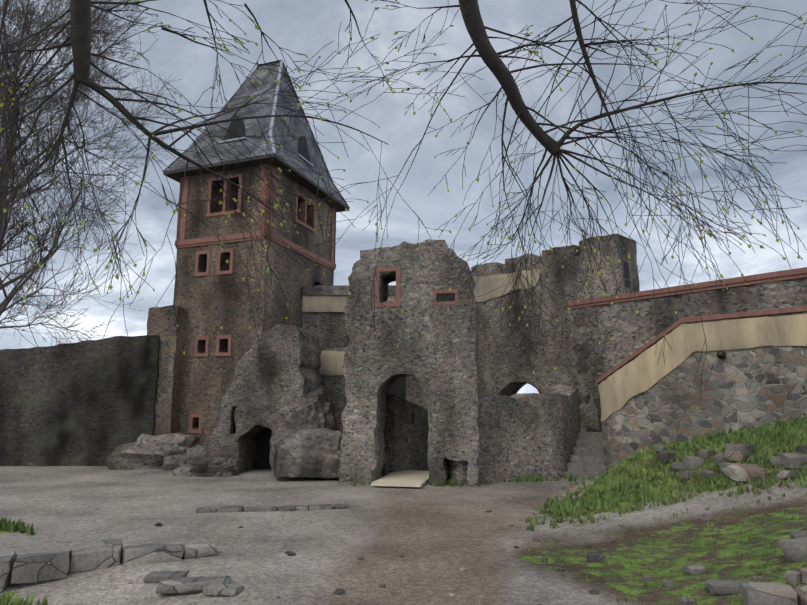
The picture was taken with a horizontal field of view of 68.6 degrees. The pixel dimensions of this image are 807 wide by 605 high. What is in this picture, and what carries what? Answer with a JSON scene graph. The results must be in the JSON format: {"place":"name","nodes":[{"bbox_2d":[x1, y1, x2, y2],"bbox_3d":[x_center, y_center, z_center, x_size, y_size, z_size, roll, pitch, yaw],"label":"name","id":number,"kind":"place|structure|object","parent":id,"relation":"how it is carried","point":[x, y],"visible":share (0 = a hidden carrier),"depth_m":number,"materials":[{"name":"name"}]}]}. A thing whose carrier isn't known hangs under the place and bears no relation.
{"place":"outdoors","nodes":[
{"label":"outdoors","id":0,"kind":"place"},
{"bbox_2d":[175,163,335,432],"bbox_3d":[-5.092,0.553,20.808,3.570,9.600,4.770,-4,-11,20],"label":"window trim","id":1,"kind":"structure","parent":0,"point":[181,242],"depth_m":19.18,"materials":[{"name":"red stone"}]},
{"bbox_2d":[173,180,194,392],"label":"tower","id":2,"kind":"structure","parent":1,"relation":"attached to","point":[183,268],"depth_m":19.43,"materials":[{"name":"stone"}]},
{"bbox_2d":[219,137,247,143],"bbox_3d":[-5.651,-5.388,19.625,1.060,0.070,0.100,-4,-11,20],"label":"dormer sill flashing","id":3,"kind":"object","parent":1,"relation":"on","point":[230,140],"depth_m":19.57,"materials":[{"name":"metal"}]},
{"bbox_2d":[223,114,245,139],"bbox_3d":[-5.549,-5.811,19.986,0.579,0.950,0.960,26,-27,-68],"label":"dormer front","id":4,"kind":"object","parent":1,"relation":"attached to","point":[240,125],"visible":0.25,"depth_m":19.75,"materials":[{"name":"stone"}]},
{"bbox_2d":[227,123,238,138],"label":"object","id":5,"kind":"object","parent":4,"relation":"attached to","point":[234,130],"visible":0.75,"depth_m":19.68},
{"bbox_2d":[298,136,310,162],"bbox_3d":[-3.696,-5.566,21.375,0.322,0.950,0.960,-4,-11,20],"label":"dormer","id":6,"kind":"object","parent":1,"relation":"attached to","point":[301,144],"visible":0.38,"depth_m":21.24,"materials":[{"name":"stone"}]},
{"bbox_2d":[302,144,308,160],"bbox_3d":[-3.534,-5.458,21.297,0.186,0.549,0.494,0,-10,-1],"label":"dormer opening","id":7,"kind":"object","parent":6,"relation":"attached to","point":[304,154],"visible":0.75,"depth_m":21.30,"materials":[{"name":"black"}]},
{"bbox_2d":[297,154,312,166],"bbox_3d":[-3.536,-5.104,21.235,0.100,0.070,1.060,-4,-11,20],"label":"dormer sill flashing","id":8,"kind":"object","parent":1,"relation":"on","point":[305,160],"depth_m":21.20,"materials":[{"name":"metal"}]},
{"bbox_2d":[0,419,806,604],"bbox_3d":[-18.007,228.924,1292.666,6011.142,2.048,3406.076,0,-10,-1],"label":"ground","id":9,"kind":"structure","parent":0,"point":[443,536],"depth_m":7.84,"materials":[{"name":"grey gravel"}]},
{"bbox_2d":[0,335,159,465],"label":"wall","id":10,"kind":"structure","parent":9,"relation":"on","point":[97,408],"depth_m":17.80,"materials":[{"name":"stone"}]},
{"bbox_2d":[0,0,182,346],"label":"tree","id":11,"kind":"object","parent":9,"relation":"on","point":[7,174],"visible":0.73,"depth_m":22.47,"materials":[{"name":"brown plant"}]},
{"bbox_2d":[0,539,216,591],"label":"kerb","id":12,"kind":"structure","parent":9,"relation":"on","point":[40,566],"depth_m":6.44,"materials":[{"name":"stone"}]},
{"bbox_2d":[106,433,206,469],"bbox_3d":[-6.929,4.351,17.185,2.899,1.110,1.572,0,-10,-1],"label":"rock outcrop","id":13,"kind":"object","parent":9,"relation":"on","point":[145,451],"visible":0.58,"depth_m":16.58,"materials":[{"name":"grey stone"}]},
{"bbox_2d":[147,305,186,435],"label":"buttress","id":14,"kind":"structure","parent":13,"relation":"on","point":[161,322],"depth_m":18.23,"materials":[{"name":"stone"}]},
{"bbox_2d":[162,448,206,470],"bbox_3d":[-5.627,4.476,16.843,2.177,0.696,1.310,0,-10,-1],"label":"rock","id":15,"kind":"object","parent":9,"relation":"on","point":[172,462],"visible":0.21,"depth_m":16.39,"materials":[{"name":"grey stone"}]},
{"bbox_2d":[172,457,241,476],"bbox_3d":[-5.016,4.296,15.310,1.742,0.587,1.073,0,-10,-1],"label":"rock","id":16,"kind":"object","parent":9,"relation":"on","point":[210,467],"visible":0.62,"depth_m":14.91,"materials":[{"name":"grey stone"}]},
{"bbox_2d":[175,165,265,445],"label":"tower","id":17,"kind":"structure","parent":9,"relation":"on","point":[212,303],"depth_m":18.64,"materials":[{"name":"stone"}]},
{"bbox_2d":[163,154,348,211],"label":"roof eaves","id":18,"kind":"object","parent":17,"relation":"attached to","point":[311,186],"depth_m":19.53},
{"bbox_2d":[164,62,348,207],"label":"tower roof","id":19,"kind":"structure","parent":17,"relation":"on","point":[298,126],"depth_m":20.63,"materials":[{"name":"grey stone"}]},
{"bbox_2d":[163,60,349,207],"bbox_3d":[-5.092,-6.606,22.070,4.374,5.165,5.574,-4,-11,20],"label":"roof ridge flashing","id":20,"kind":"object","parent":19,"relation":"attached to","point":[274,108],"visible":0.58,"depth_m":21.40,"materials":[{"name":"silver metal"}]},
{"bbox_2d":[144,503,360,596],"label":"slabs","id":21,"kind":"structure","parent":9,"relation":"on","point":[174,581],"depth_m":6.04,"materials":[{"name":"stone"}]},
{"bbox_2d":[206,324,322,472],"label":"ruined wall","id":22,"kind":"structure","parent":9,"relation":"on","point":[258,396],"depth_m":15.85,"materials":[{"name":"grey stone"}]},
{"bbox_2d":[247,167,333,351],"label":"tower","id":23,"kind":"structure","parent":9,"relation":"on","point":[288,267],"depth_m":19.67,"materials":[{"name":"stone"}]},
{"bbox_2d":[269,428,342,476],"bbox_3d":[-2.236,3.721,14.874,2.141,1.110,1.824,3,-11,-18],"label":"rock","id":24,"kind":"object","parent":9,"relation":"on","point":[298,452],"visible":0.65,"depth_m":14.09,"materials":[{"name":"grey stone"}]},
{"bbox_2d":[271,385,336,436],"bbox_3d":[-2.660,3.156,16.164,1.697,1.841,1.574,0,-10,-1],"label":"rock","id":25,"kind":"object","parent":24,"relation":"on","point":[320,405],"visible":0.27,"depth_m":15.57,"materials":[{"name":"grey stone"}]},
{"bbox_2d":[317,450,340,477],"bbox_3d":[-1.524,3.854,14.513,1.112,0.772,1.116,0,-10,-1],"label":"rock","id":26,"kind":"object","parent":9,"relation":"on","point":[331,466],"visible":0.19,"depth_m":13.97,"materials":[{"name":"grey stone"}]},
{"bbox_2d":[319,347,346,431],"bbox_3d":[-2.143,3.330,18.259,2.840,3.845,0.708,-1,-10,7],"label":"wall section","id":27,"kind":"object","parent":9,"relation":"on","point":[334,386],"depth_m":18.12,"materials":[{"name":"grey stone"}]},
{"bbox_2d":[96,492,598,604],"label":"pebbles","id":28,"kind":"object","parent":9,"relation":"on","point":[339,591],"visible":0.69,"depth_m":6.34,"materials":[{"name":"stone"}]},
{"bbox_2d":[302,312,429,408],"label":"wall","id":29,"kind":"structure","parent":9,"relation":"on","point":[329,329],"depth_m":20.13,"materials":[{"name":"grey stone"}]},
{"bbox_2d":[302,295,394,311],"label":"plastered parapet","id":30,"kind":"structure","parent":29,"relation":"attached to","point":[323,303],"depth_m":20.25,"materials":[{"name":"paint"}]},
{"bbox_2d":[302,285,395,294],"bbox_3d":[-1.186,-0.385,20.472,4.550,0.330,0.440,0,-10,0],"label":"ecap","id":31,"kind":"object","parent":29,"relation":"on","point":[327,290],"visible":0.29,"depth_m":20.26,"materials":[{"name":"stone"}]},
{"bbox_2d":[382,376,405,475],"bbox_3d":[0.250,3.148,16.231,2.157,3.300,3.829,0,-10,-1],"label":"archway reveal","id":32,"kind":"object","parent":9,"relation":"on","point":[397,387],"depth_m":17.02,"materials":[{"name":"grey stone"}]},
{"bbox_2d":[371,470,428,486],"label":"ramp","id":33,"kind":"structure","parent":9,"relation":"on","point":[413,478],"depth_m":13.54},
{"bbox_2d":[0,0,806,403],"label":"branches","id":34,"kind":"object","parent":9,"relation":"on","point":[80,22],"visible":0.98,"depth_m":3.78,"materials":[{"name":"brown plant"}]},
{"bbox_2d":[0,0,806,409],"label":"leaves","id":35,"kind":"object","parent":34,"relation":"attached to","point":[276,206],"visible":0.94,"depth_m":3.80,"materials":[{"name":"green plant"}]},
{"bbox_2d":[0,414,806,604],"bbox_3d":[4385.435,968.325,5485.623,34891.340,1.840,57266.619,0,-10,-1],"label":"grass tufts","id":36,"kind":"object","parent":9,"relation":"on","point":[645,496],"visible":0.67,"depth_m":10.24,"materials":[{"name":"green plant"}]},
{"bbox_2d":[337,239,480,486],"bbox_3d":[0.224,1.502,14.247,3.318,6.052,1.081,-2,-10,11],"label":"gatehouse","id":37,"kind":"object","parent":9,"relation":"on","point":[452,385],"visible":0.94,"depth_m":13.83,"materials":[{"name":"grey stone"}]},
{"bbox_2d":[375,267,457,306],"bbox_3d":[0.329,-0.371,14.185,2.000,0.960,0.320,-2,-10,11],"label":"red window frame","id":38,"kind":"structure","parent":37,"relation":"attached to","point":[397,273],"depth_m":14.12,"materials":[{"name":"stone"}]},
{"bbox_2d":[436,293,454,301],"bbox_3d":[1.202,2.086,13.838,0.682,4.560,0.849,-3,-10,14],"label":"window opening","id":39,"kind":"object","parent":37,"relation":"in","point":[450,298],"visible":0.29,"depth_m":13.85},
{"bbox_2d":[447,393,563,484],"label":"wall","id":40,"kind":"structure","parent":9,"relation":"on","point":[520,435],"depth_m":13.99,"materials":[{"name":"grey stone"}]},
{"bbox_2d":[471,245,599,431],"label":"wall","id":41,"kind":"structure","parent":9,"relation":"on","point":[519,360],"depth_m":17.06,"materials":[{"name":"grey stone"}]},
{"bbox_2d":[473,269,540,301],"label":"plaster wall","id":42,"kind":"structure","parent":41,"relation":"attached to","point":[485,285],"depth_m":18.31,"materials":[{"name":"beige paint"}]},
{"bbox_2d":[544,385,579,471],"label":"end wall","id":43,"kind":"structure","parent":9,"relation":"on","point":[569,405],"depth_m":15.10,"materials":[{"name":"grey stone"}]},
{"bbox_2d":[564,432,605,477],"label":"stairs","id":44,"kind":"structure","parent":9,"relation":"on","point":[586,458],"depth_m":14.61,"materials":[{"name":"stone"}]},
{"bbox_2d":[572,277,806,431],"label":"wall","id":45,"kind":"structure","parent":9,"relation":"on","point":[631,332],"depth_m":14.72,"materials":[{"name":"stone"}]},
{"bbox_2d":[567,267,806,308],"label":"coping","id":46,"kind":"object","parent":45,"relation":"on","point":[796,273],"visible":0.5,"depth_m":13.89,"materials":[{"name":"red stone"}]},
{"bbox_2d":[583,443,806,604],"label":"rocks","id":47,"kind":"object","parent":9,"relation":"on","point":[759,590],"visible":0.83,"depth_m":6.01,"materials":[{"name":"stone"}]},
{"bbox_2d":[600,312,806,470],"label":"wall","id":48,"kind":"structure","parent":9,"relation":"on","point":[746,388],"depth_m":12.44,"materials":[{"name":"stone"}]},
{"bbox_2d":[596,306,806,383],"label":"coping","id":49,"kind":"object","parent":48,"relation":"on","point":[657,338],"visible":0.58,"depth_m":12.74,"materials":[{"name":"red stone"}]},
{"bbox_2d":[598,314,806,420],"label":"plaster wall","id":50,"kind":"structure","parent":48,"relation":"attached to","point":[643,371],"depth_m":12.87,"materials":[{"name":"beige paint"}]},
{"bbox_2d":[716,350,725,358],"bbox_3d":[6.629,1.089,12.333,0.178,0.180,0.179,9,-14,-42],"label":"lamp","id":51,"kind":"object","parent":48,"relation":"attached to","point":[720,354],"visible":1,"depth_m":12.28,"materials":[{"name":"black metal"}]},
{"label":"wall end","id":52,"kind":"object","parent":9,"relation":"on","visible":0},
{"bbox_2d":[579,233,639,297],"bbox_3d":[5.680,-0.110,16.188,1.159,3.332,1.143,9,-14,-42],"label":"turret","id":53,"kind":"object","parent":52,"relation":"on","point":[607,276],"visible":0.33,"depth_m":15.88,"materials":[{"name":"grey stone"}]},
{"bbox_2d":[624,262,629,287],"bbox_3d":[5.959,-0.742,15.768,0.300,0.700,0.001,9,-14,-42],"label":"narrow window","id":54,"kind":"structure","parent":53,"relation":"attached to","point":[627,276],"depth_m":15.77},
{"bbox_2d":[0,0,806,393],"label":"sky","id":55,"kind":"structure","parent":0,"point":[305,27],"materials":[{"name":"grey"}]},
{"bbox_2d":[385,395,428,474],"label":"passage wall","id":56,"kind":"structure","parent":0,"point":[406,433],"depth_m":15.59,"materials":[{"name":"grey stone"}]}
]}

